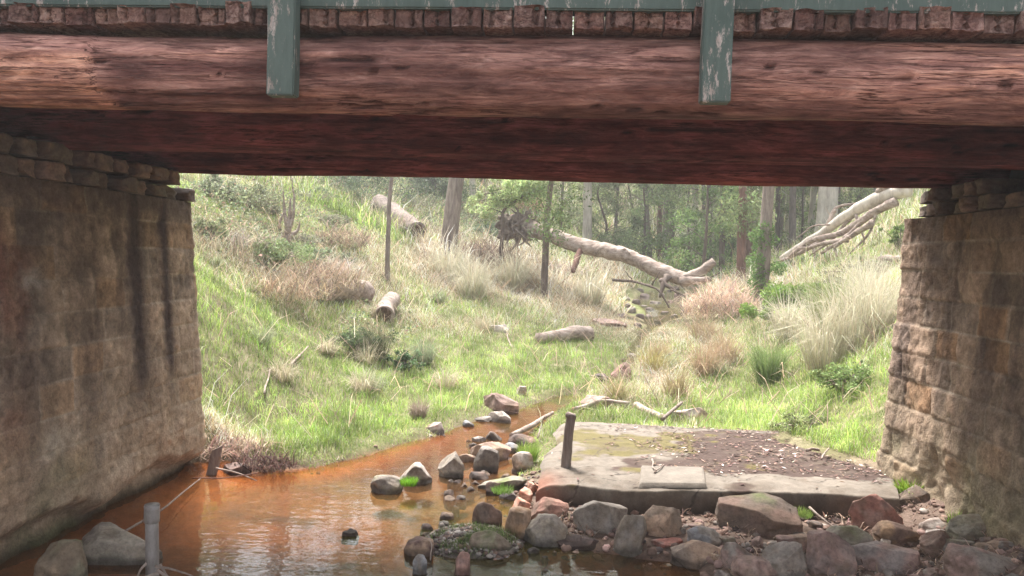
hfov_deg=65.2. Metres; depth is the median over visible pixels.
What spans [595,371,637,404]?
tussock
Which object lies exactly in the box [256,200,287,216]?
bush
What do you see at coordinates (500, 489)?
grass tuft
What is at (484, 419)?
rock
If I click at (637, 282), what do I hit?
dead branch
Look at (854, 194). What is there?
tree
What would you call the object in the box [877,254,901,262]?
fallen log
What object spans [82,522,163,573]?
rock
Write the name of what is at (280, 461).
brush heap
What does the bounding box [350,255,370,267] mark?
tussock
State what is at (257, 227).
bramble cover
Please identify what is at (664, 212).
tree
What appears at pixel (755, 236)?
ivy
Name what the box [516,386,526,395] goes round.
rock
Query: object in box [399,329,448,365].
tussock
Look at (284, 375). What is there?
tussock
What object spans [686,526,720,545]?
rock
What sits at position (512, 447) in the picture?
rock
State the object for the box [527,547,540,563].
rock
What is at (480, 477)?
rock
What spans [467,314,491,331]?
tussock
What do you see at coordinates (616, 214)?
tree
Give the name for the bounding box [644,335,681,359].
tussock
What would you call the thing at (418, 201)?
bush
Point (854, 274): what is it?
tussock
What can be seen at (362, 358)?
tussock
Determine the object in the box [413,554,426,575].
rock
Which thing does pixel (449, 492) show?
rock
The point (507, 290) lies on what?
dry grass
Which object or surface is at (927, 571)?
rock
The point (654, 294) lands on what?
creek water
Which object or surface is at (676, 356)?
tussock
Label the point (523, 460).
rock
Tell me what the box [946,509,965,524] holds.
grass tuft
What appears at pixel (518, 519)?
rock
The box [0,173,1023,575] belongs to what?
ground
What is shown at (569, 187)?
tree
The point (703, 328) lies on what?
tussock
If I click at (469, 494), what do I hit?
rock
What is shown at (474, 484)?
rock
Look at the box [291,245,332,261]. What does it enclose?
bush
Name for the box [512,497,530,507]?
broken brick
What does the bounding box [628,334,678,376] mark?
tussock
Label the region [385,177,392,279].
tree
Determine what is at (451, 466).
rock
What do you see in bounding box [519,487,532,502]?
broken brick
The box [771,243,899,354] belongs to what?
tussock
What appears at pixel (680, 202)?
tree
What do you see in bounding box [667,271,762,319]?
tussock
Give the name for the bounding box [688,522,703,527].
rock
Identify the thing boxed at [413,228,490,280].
tussock
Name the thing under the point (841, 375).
bush
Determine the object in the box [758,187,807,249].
tree
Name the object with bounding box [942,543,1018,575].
rock
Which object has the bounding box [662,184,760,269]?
tree
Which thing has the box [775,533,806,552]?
rock
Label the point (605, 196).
tree
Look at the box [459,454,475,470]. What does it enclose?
rock
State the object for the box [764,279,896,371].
tussock
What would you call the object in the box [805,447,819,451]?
stick
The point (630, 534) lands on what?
rock
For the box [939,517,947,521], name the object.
rock
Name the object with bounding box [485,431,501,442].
rock
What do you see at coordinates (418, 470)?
rock
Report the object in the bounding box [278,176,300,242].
dead stump
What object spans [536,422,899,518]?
concrete slab
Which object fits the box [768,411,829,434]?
bush
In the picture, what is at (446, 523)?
rock
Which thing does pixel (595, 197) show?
tree
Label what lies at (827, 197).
tree
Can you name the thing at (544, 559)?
rock
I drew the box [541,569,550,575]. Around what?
rock
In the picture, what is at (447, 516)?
rock
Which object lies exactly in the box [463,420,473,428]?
rock
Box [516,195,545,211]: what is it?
brush heap
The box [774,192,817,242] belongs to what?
tree
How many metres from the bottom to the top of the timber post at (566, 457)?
0.734 m
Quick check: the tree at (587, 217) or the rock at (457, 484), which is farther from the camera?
the tree at (587, 217)
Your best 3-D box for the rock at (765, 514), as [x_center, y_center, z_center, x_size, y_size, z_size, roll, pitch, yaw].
[2.508,2.348,8.126,0.843,0.449,0.545,-3,1,4]
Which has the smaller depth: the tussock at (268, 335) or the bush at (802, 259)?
the tussock at (268, 335)
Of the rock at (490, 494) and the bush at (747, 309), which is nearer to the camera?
the rock at (490, 494)
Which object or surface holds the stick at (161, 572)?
on the pool water
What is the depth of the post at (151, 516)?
6.56 m
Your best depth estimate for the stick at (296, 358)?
14.68 m
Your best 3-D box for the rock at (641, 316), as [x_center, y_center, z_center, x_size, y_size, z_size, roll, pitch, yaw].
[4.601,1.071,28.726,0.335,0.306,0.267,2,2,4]
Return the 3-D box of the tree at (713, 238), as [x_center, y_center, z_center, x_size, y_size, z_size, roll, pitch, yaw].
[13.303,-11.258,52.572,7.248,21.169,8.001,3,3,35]
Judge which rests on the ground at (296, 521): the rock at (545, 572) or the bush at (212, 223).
the bush at (212, 223)
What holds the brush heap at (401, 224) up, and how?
on the ground at (296, 521)
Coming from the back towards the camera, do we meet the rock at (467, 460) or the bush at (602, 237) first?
the bush at (602, 237)
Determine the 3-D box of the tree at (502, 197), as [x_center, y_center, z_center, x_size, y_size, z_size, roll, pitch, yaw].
[-0.162,-2.411,31.267,3.696,4.560,2.260,2,2,4]
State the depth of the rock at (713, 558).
7.17 m
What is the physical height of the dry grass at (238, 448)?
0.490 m
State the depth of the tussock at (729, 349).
19.19 m
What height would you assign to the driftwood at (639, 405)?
0.201 m
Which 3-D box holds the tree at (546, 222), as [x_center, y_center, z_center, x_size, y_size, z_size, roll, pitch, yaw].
[1.289,-4.925,27.556,4.091,11.431,7.207,2,2,4]
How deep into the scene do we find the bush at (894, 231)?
24.50 m
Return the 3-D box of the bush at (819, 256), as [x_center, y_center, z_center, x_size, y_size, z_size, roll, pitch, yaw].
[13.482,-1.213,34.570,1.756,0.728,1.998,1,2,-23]
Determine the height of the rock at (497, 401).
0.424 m
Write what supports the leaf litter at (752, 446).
on the concrete slab
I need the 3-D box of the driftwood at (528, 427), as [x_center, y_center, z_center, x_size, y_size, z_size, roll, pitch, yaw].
[0.363,2.207,12.934,0.107,0.168,1.661,3,2,26]
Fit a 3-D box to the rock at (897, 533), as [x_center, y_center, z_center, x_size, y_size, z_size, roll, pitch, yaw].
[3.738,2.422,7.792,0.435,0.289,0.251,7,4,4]
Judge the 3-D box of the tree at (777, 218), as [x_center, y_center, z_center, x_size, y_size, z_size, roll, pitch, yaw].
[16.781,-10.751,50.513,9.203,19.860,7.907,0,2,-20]
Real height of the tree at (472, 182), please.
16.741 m
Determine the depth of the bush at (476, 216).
43.03 m
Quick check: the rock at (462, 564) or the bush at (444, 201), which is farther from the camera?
the bush at (444, 201)
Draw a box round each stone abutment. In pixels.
[0,132,206,569]
[876,170,1023,547]
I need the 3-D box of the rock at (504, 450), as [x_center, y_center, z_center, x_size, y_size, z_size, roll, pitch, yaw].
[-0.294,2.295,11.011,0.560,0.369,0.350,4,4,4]
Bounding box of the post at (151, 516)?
[144,502,159,575]
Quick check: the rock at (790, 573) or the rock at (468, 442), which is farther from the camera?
the rock at (468, 442)
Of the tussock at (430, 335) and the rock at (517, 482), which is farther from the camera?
the tussock at (430, 335)
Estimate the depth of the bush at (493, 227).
39.73 m
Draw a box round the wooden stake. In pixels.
[204,445,222,481]
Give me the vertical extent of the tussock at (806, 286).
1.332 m
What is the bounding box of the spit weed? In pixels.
[425,520,520,557]
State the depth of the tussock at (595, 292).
28.77 m
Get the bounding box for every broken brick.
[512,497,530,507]
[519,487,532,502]
[527,481,537,492]
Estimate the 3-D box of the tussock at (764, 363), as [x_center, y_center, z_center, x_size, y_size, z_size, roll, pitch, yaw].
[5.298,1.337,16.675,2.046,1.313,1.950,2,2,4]
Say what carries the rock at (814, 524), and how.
on the ground at (296, 521)
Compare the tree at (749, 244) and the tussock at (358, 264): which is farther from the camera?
the tree at (749, 244)
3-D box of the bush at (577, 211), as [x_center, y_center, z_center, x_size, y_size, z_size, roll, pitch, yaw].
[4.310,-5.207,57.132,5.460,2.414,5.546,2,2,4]
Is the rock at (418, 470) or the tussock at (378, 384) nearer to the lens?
the rock at (418, 470)
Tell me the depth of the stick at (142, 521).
8.16 m
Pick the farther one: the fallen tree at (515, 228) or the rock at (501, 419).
the fallen tree at (515, 228)
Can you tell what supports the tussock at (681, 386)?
on the ground at (296, 521)
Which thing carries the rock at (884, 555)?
on the ground at (296, 521)
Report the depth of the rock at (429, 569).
7.14 m
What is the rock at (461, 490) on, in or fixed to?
in the pool water
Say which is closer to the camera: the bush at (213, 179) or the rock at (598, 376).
the rock at (598, 376)
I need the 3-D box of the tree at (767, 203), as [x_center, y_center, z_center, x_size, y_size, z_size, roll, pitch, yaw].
[8.358,-6.056,26.508,5.931,14.219,7.371,1,2,-17]
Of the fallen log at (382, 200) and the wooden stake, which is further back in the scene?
the fallen log at (382, 200)
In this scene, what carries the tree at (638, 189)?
on the ground at (296, 521)
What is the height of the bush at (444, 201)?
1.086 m
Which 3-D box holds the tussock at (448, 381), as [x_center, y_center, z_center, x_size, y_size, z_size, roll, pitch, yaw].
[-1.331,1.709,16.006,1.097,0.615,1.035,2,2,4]
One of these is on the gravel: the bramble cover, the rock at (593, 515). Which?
the rock at (593, 515)
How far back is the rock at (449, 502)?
9.03 m
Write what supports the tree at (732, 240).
on the ground at (296, 521)
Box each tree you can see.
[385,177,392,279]
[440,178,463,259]
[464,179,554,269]
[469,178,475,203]
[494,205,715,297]
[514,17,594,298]
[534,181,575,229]
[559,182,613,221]
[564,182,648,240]
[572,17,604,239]
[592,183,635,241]
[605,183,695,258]
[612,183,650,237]
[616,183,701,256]
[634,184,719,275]
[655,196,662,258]
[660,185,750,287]
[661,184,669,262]
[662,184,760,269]
[669,190,675,253]
[690,185,697,263]
[695,185,772,270]
[700,185,757,276]
[702,185,705,235]
[709,186,776,281]
[712,185,716,259]
[733,186,780,264]
[753,186,774,307]
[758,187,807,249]
[773,187,817,250]
[774,186,817,254]
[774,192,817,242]
[775,187,815,250]
[778,188,912,260]
[788,187,796,247]
[807,187,816,236]
[811,187,863,223]
[813,187,838,233]
[842,187,873,207]
[847,187,876,202]
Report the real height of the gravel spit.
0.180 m
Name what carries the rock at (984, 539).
on the gravel
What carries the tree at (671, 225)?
on the ground at (296, 521)
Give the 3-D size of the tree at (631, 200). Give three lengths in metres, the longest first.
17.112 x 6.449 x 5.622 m
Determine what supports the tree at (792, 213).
on the ground at (296, 521)
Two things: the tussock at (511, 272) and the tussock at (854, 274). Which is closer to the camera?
the tussock at (854, 274)
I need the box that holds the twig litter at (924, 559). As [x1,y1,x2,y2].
[532,482,1023,575]
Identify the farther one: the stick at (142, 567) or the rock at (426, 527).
the rock at (426, 527)
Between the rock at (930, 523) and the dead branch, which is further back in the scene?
the dead branch
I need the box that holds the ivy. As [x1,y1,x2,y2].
[744,220,788,298]
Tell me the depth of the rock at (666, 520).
7.77 m
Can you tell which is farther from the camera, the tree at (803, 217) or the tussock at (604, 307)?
the tree at (803, 217)
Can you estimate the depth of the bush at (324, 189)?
32.27 m
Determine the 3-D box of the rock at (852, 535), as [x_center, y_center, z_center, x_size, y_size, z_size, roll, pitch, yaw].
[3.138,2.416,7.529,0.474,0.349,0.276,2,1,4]
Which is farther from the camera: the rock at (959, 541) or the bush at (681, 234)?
the bush at (681, 234)
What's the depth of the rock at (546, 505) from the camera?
8.27 m
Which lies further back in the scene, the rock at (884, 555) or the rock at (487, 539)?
the rock at (487, 539)
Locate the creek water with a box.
[633,289,690,330]
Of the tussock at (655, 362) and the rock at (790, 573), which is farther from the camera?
the tussock at (655, 362)
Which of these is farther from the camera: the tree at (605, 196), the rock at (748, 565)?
the tree at (605, 196)
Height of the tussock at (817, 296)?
1.891 m
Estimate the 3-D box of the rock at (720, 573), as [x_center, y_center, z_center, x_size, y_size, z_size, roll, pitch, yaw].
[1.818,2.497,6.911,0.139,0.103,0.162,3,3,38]
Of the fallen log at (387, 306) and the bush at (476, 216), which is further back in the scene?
the bush at (476, 216)
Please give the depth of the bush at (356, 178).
37.20 m
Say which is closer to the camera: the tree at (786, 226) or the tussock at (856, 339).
the tussock at (856, 339)
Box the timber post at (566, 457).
[561,412,575,467]
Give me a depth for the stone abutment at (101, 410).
7.78 m
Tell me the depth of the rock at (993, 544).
6.93 m
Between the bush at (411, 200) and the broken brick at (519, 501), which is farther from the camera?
the bush at (411, 200)
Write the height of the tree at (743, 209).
15.945 m
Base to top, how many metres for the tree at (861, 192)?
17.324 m
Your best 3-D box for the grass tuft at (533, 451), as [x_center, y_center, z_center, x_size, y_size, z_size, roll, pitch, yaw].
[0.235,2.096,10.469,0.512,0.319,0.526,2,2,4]
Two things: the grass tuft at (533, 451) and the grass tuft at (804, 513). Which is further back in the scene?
the grass tuft at (533, 451)
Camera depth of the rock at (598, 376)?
18.21 m
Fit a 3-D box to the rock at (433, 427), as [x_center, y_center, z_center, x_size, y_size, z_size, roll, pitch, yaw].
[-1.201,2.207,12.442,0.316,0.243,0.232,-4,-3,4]
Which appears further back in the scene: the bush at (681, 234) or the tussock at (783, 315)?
the bush at (681, 234)
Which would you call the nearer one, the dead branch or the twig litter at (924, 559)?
the twig litter at (924, 559)
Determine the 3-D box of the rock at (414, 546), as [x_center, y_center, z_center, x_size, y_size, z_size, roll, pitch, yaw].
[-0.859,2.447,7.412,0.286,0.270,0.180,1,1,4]
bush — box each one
[181,174,246,200]
[192,216,228,241]
[211,182,296,210]
[244,233,315,266]
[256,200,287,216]
[283,233,323,246]
[288,189,331,203]
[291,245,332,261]
[306,186,339,201]
[312,176,432,201]
[314,214,349,226]
[325,252,357,263]
[326,325,400,354]
[338,186,378,202]
[383,349,425,370]
[387,177,468,192]
[391,194,439,209]
[394,192,431,207]
[404,177,477,204]
[421,209,443,222]
[423,196,480,210]
[461,219,498,237]
[463,213,478,223]
[540,199,606,230]
[594,229,634,246]
[669,219,715,246]
[672,222,736,260]
[739,279,825,320]
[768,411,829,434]
[775,255,804,266]
[807,253,832,261]
[808,283,843,300]
[808,362,874,394]
[815,274,852,283]
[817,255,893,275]
[878,224,904,248]
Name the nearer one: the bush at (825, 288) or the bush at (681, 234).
the bush at (825, 288)
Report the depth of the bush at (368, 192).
35.32 m
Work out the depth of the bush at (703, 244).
57.81 m
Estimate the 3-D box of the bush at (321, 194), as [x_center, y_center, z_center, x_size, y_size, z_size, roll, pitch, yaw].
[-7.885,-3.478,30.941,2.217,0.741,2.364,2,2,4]
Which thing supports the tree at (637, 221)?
on the ground at (296, 521)
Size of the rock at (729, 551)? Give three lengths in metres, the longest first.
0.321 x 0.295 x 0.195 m
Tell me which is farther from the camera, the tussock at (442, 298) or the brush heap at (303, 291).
the tussock at (442, 298)
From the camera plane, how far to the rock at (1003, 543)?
6.87 m
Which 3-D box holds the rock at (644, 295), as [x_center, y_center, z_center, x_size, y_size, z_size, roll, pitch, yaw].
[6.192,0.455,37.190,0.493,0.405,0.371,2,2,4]
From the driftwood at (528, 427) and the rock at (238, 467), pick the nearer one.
the rock at (238, 467)
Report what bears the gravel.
on the ground at (296, 521)
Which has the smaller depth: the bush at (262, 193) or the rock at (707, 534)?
the rock at (707, 534)
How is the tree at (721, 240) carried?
on the ground at (296, 521)
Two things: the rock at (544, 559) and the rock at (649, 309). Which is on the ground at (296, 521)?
the rock at (649, 309)
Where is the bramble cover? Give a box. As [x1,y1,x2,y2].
[170,174,869,393]
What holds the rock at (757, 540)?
on the ground at (296, 521)
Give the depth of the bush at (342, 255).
23.44 m
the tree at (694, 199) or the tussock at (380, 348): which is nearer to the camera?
the tussock at (380, 348)
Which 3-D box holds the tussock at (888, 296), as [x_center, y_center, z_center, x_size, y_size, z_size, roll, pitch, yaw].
[7.273,-0.058,15.807,3.400,2.027,3.278,2,2,4]
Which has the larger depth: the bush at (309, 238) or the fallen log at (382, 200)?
the fallen log at (382, 200)
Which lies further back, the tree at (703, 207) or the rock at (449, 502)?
the tree at (703, 207)
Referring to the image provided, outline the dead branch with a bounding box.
[612,271,685,307]
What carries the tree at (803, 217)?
on the ground at (296, 521)
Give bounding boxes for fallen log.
[307,277,374,301]
[370,194,426,239]
[375,291,399,323]
[534,325,594,342]
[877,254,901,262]
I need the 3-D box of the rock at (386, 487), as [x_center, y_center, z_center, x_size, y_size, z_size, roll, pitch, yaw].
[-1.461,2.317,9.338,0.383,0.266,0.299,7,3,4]
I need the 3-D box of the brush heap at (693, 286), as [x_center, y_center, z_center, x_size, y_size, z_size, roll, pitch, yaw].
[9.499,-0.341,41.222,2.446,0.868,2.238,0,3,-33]
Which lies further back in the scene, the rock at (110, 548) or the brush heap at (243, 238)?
the brush heap at (243, 238)
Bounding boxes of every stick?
[125,479,199,530]
[137,562,146,575]
[146,571,158,575]
[155,565,192,575]
[156,569,166,575]
[192,472,257,478]
[215,467,256,480]
[263,369,270,394]
[289,346,308,365]
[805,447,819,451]
[809,506,832,525]
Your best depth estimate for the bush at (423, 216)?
38.33 m
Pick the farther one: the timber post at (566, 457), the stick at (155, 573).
the timber post at (566, 457)
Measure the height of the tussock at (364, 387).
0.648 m
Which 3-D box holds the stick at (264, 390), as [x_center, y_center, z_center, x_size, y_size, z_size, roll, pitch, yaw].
[-4.026,1.537,13.149,0.045,0.318,0.749,1,2,-10]
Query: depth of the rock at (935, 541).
7.30 m
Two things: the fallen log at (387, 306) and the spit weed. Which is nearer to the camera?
the spit weed
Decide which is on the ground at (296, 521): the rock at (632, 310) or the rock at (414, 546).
the rock at (632, 310)
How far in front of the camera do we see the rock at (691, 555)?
7.28 m
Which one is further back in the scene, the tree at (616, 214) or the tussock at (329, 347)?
the tree at (616, 214)
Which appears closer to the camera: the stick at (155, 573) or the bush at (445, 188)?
the stick at (155, 573)
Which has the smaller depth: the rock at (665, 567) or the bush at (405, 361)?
the rock at (665, 567)
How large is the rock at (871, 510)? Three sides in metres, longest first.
0.526 x 0.516 x 0.316 m
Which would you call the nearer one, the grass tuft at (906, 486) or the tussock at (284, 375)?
the grass tuft at (906, 486)
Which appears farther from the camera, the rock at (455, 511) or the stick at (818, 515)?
the rock at (455, 511)
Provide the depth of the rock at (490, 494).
9.29 m
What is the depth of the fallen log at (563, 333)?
22.01 m
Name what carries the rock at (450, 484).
in the pool water
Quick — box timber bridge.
[0,0,1023,187]
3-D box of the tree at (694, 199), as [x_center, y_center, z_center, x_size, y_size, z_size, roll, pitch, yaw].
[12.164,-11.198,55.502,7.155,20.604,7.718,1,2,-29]
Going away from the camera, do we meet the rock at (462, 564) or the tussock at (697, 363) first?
the rock at (462, 564)
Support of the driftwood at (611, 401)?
on the ground at (296, 521)
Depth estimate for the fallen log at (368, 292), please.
20.84 m
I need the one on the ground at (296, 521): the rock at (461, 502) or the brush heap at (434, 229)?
the brush heap at (434, 229)
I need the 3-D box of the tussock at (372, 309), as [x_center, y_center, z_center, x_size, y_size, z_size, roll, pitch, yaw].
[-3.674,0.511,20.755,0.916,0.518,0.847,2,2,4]
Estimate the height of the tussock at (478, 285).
2.017 m
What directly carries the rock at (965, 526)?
on the ground at (296, 521)
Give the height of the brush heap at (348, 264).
0.909 m
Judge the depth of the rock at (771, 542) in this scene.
7.53 m
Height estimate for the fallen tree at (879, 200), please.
2.956 m
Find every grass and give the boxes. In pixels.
[167,173,919,491]
[182,173,924,469]
[236,175,930,312]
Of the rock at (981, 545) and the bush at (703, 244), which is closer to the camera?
the rock at (981, 545)
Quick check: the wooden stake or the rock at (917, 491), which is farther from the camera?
the wooden stake
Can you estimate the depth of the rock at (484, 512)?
8.15 m
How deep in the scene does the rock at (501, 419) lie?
13.40 m
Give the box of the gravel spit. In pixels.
[433,526,523,565]
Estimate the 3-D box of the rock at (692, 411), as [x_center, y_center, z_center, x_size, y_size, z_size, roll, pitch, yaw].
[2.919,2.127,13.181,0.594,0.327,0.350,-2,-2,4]
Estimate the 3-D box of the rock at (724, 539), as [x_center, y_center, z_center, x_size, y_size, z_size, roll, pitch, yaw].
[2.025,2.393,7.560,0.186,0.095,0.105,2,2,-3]
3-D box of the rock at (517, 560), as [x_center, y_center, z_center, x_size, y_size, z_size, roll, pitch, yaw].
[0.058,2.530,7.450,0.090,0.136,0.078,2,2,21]
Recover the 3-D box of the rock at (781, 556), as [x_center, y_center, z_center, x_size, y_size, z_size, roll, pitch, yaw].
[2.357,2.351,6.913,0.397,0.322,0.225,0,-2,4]
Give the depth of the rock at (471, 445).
11.61 m
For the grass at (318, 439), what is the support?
on the ground at (296, 521)
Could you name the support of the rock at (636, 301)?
on the ground at (296, 521)
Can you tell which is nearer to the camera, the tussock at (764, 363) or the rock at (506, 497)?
the rock at (506, 497)
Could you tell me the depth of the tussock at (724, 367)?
18.22 m
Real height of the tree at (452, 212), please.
16.397 m
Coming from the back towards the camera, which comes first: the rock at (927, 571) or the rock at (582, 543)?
the rock at (582, 543)
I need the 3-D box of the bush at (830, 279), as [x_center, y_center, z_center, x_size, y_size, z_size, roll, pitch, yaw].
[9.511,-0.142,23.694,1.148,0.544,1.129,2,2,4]
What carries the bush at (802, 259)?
on the ground at (296, 521)
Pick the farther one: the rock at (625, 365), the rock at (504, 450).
the rock at (625, 365)
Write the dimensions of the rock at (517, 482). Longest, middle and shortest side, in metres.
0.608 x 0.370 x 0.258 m
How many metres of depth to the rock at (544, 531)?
7.73 m
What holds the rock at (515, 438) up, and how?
on the ground at (296, 521)
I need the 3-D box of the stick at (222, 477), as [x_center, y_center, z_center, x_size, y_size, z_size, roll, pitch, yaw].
[-3.334,2.229,9.422,0.788,0.069,0.227,0,3,-39]
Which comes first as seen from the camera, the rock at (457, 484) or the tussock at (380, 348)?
the rock at (457, 484)
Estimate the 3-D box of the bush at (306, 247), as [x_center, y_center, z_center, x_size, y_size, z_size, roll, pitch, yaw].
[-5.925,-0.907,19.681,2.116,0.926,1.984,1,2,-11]
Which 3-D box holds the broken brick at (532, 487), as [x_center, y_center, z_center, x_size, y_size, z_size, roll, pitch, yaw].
[0.242,2.284,9.174,0.144,0.097,0.123,23,-1,-40]
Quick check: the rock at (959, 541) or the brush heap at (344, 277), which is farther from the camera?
the brush heap at (344, 277)
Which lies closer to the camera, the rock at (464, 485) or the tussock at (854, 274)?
the rock at (464, 485)
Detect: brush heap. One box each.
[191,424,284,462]
[221,224,286,247]
[222,446,304,472]
[238,256,356,300]
[262,247,376,290]
[302,216,377,248]
[317,250,372,275]
[370,211,431,232]
[424,216,467,238]
[439,230,526,265]
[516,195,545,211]
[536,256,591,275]
[670,283,705,288]
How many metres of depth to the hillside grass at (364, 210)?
34.35 m
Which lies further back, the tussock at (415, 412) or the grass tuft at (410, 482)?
the tussock at (415, 412)
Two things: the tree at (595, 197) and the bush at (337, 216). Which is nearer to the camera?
the bush at (337, 216)
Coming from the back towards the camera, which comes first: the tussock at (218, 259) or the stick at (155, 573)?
the tussock at (218, 259)
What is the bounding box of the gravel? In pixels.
[235,400,1023,575]
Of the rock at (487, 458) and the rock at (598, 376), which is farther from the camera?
the rock at (598, 376)
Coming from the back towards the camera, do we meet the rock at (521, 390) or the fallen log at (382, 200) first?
the fallen log at (382, 200)
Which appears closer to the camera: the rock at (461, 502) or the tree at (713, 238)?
the rock at (461, 502)
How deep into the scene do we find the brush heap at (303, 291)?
17.82 m
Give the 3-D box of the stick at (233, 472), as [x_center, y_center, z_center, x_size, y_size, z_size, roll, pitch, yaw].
[-3.289,2.221,9.532,0.496,0.156,0.046,2,2,1]
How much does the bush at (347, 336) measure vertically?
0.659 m
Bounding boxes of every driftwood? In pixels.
[509,411,553,436]
[574,399,628,411]
[633,401,666,420]
[661,402,682,420]
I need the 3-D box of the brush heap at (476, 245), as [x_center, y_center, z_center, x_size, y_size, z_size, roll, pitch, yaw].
[-1.277,-1.647,31.490,4.691,1.697,3.494,2,2,4]
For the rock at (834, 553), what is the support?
on the ground at (296, 521)
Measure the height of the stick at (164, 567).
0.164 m
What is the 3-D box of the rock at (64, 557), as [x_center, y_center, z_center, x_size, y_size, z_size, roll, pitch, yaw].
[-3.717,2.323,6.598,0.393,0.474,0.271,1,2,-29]
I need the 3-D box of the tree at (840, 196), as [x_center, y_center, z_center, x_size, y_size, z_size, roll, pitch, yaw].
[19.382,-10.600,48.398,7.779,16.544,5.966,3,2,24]
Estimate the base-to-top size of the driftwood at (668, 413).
0.150 m
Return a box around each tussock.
[206,235,225,249]
[207,252,224,266]
[246,319,281,344]
[262,350,306,381]
[310,334,343,355]
[338,362,384,394]
[339,312,406,360]
[349,337,387,364]
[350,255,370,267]
[351,361,391,390]
[359,301,380,317]
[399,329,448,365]
[404,391,436,419]
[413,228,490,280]
[420,331,437,341]
[422,364,465,389]
[431,286,450,301]
[436,243,512,298]
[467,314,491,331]
[473,234,559,290]
[560,257,617,304]
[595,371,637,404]
[601,302,615,312]
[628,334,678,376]
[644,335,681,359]
[645,355,704,399]
[661,348,682,367]
[666,328,740,377]
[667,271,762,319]
[675,304,725,342]
[697,324,751,363]
[707,354,734,375]
[732,323,798,384]
[751,282,818,341]
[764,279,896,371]
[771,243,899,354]
[779,254,871,330]
[782,272,832,302]
[811,242,900,336]
[820,238,900,303]
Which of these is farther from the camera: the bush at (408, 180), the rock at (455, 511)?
the bush at (408, 180)
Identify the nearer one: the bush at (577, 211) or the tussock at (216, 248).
the tussock at (216, 248)
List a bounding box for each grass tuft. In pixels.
[400,476,419,486]
[491,484,513,494]
[514,436,542,460]
[795,504,814,518]
[891,476,923,493]
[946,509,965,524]
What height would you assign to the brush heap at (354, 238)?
1.122 m
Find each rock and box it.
[33,539,87,575]
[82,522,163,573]
[223,462,251,476]
[341,528,358,545]
[370,475,403,499]
[400,462,431,492]
[404,536,433,568]
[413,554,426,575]
[420,523,432,535]
[426,422,444,434]
[427,563,431,575]
[438,451,464,483]
[438,520,448,527]
[439,512,453,525]
[443,489,455,503]
[444,495,455,511]
[447,479,453,489]
[452,505,459,517]
[453,480,461,492]
[454,551,470,575]
[456,495,466,509]
[458,482,467,492]
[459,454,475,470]
[459,486,463,494]
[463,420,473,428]
[464,486,474,501]
[466,440,471,447]
[468,443,476,453]
[469,471,489,483]
[469,530,511,565]
[470,441,510,467]
[470,480,479,493]
[472,436,485,444]
[472,502,501,526]
[473,446,499,479]
[474,416,491,423]
[478,476,526,497]
[484,393,518,415]
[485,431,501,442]
[486,481,500,500]
[488,411,510,428]
[489,324,508,332]
[499,490,516,501]
[504,506,530,539]
[505,442,517,457]
[508,434,535,447]
[511,451,533,475]
[513,553,522,568]
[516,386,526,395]
[523,513,567,550]
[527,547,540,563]
[531,497,568,519]
[541,556,547,566]
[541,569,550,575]
[556,533,598,551]
[573,500,627,533]
[579,395,612,410]
[590,373,609,382]
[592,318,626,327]
[610,362,630,382]
[613,515,646,558]
[626,307,635,312]
[631,299,639,304]
[636,314,644,318]
[640,293,649,296]
[643,505,681,536]
[645,307,653,311]
[651,537,682,547]
[660,563,671,571]
[670,540,720,571]
[672,407,707,421]
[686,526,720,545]
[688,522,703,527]
[711,553,720,560]
[714,570,730,575]
[715,492,802,537]
[719,536,735,544]
[720,542,751,568]
[730,555,777,575]
[751,536,762,548]
[762,541,807,575]
[767,540,776,545]
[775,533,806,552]
[787,570,795,575]
[805,530,857,575]
[808,520,822,528]
[826,525,872,544]
[848,494,902,532]
[851,541,921,574]
[872,520,919,546]
[880,538,891,543]
[898,485,929,505]
[918,517,946,529]
[919,529,949,556]
[922,567,938,575]
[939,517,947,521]
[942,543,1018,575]
[943,539,974,551]
[945,514,985,540]
[974,542,993,550]
[979,537,996,541]
[986,540,998,550]
[998,541,1013,547]
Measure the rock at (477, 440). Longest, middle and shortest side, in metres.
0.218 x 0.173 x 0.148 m
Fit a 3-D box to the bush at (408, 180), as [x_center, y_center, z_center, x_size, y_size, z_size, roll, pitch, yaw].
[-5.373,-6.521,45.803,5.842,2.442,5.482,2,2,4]
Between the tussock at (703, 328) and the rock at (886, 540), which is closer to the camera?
the rock at (886, 540)
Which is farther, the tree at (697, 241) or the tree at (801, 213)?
the tree at (801, 213)
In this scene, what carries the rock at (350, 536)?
in the pool water
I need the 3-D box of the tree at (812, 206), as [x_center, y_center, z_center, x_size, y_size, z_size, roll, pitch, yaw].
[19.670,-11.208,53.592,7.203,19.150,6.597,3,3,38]
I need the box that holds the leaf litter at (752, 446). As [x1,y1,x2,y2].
[542,422,893,490]
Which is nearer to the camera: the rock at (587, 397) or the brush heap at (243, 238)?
the rock at (587, 397)
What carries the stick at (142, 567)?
on the pool water
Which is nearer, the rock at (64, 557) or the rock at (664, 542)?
the rock at (64, 557)
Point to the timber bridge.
(867, 93)
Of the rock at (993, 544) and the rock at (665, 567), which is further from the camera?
the rock at (665, 567)
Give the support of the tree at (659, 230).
on the ground at (296, 521)
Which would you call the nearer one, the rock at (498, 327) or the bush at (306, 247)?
the bush at (306, 247)

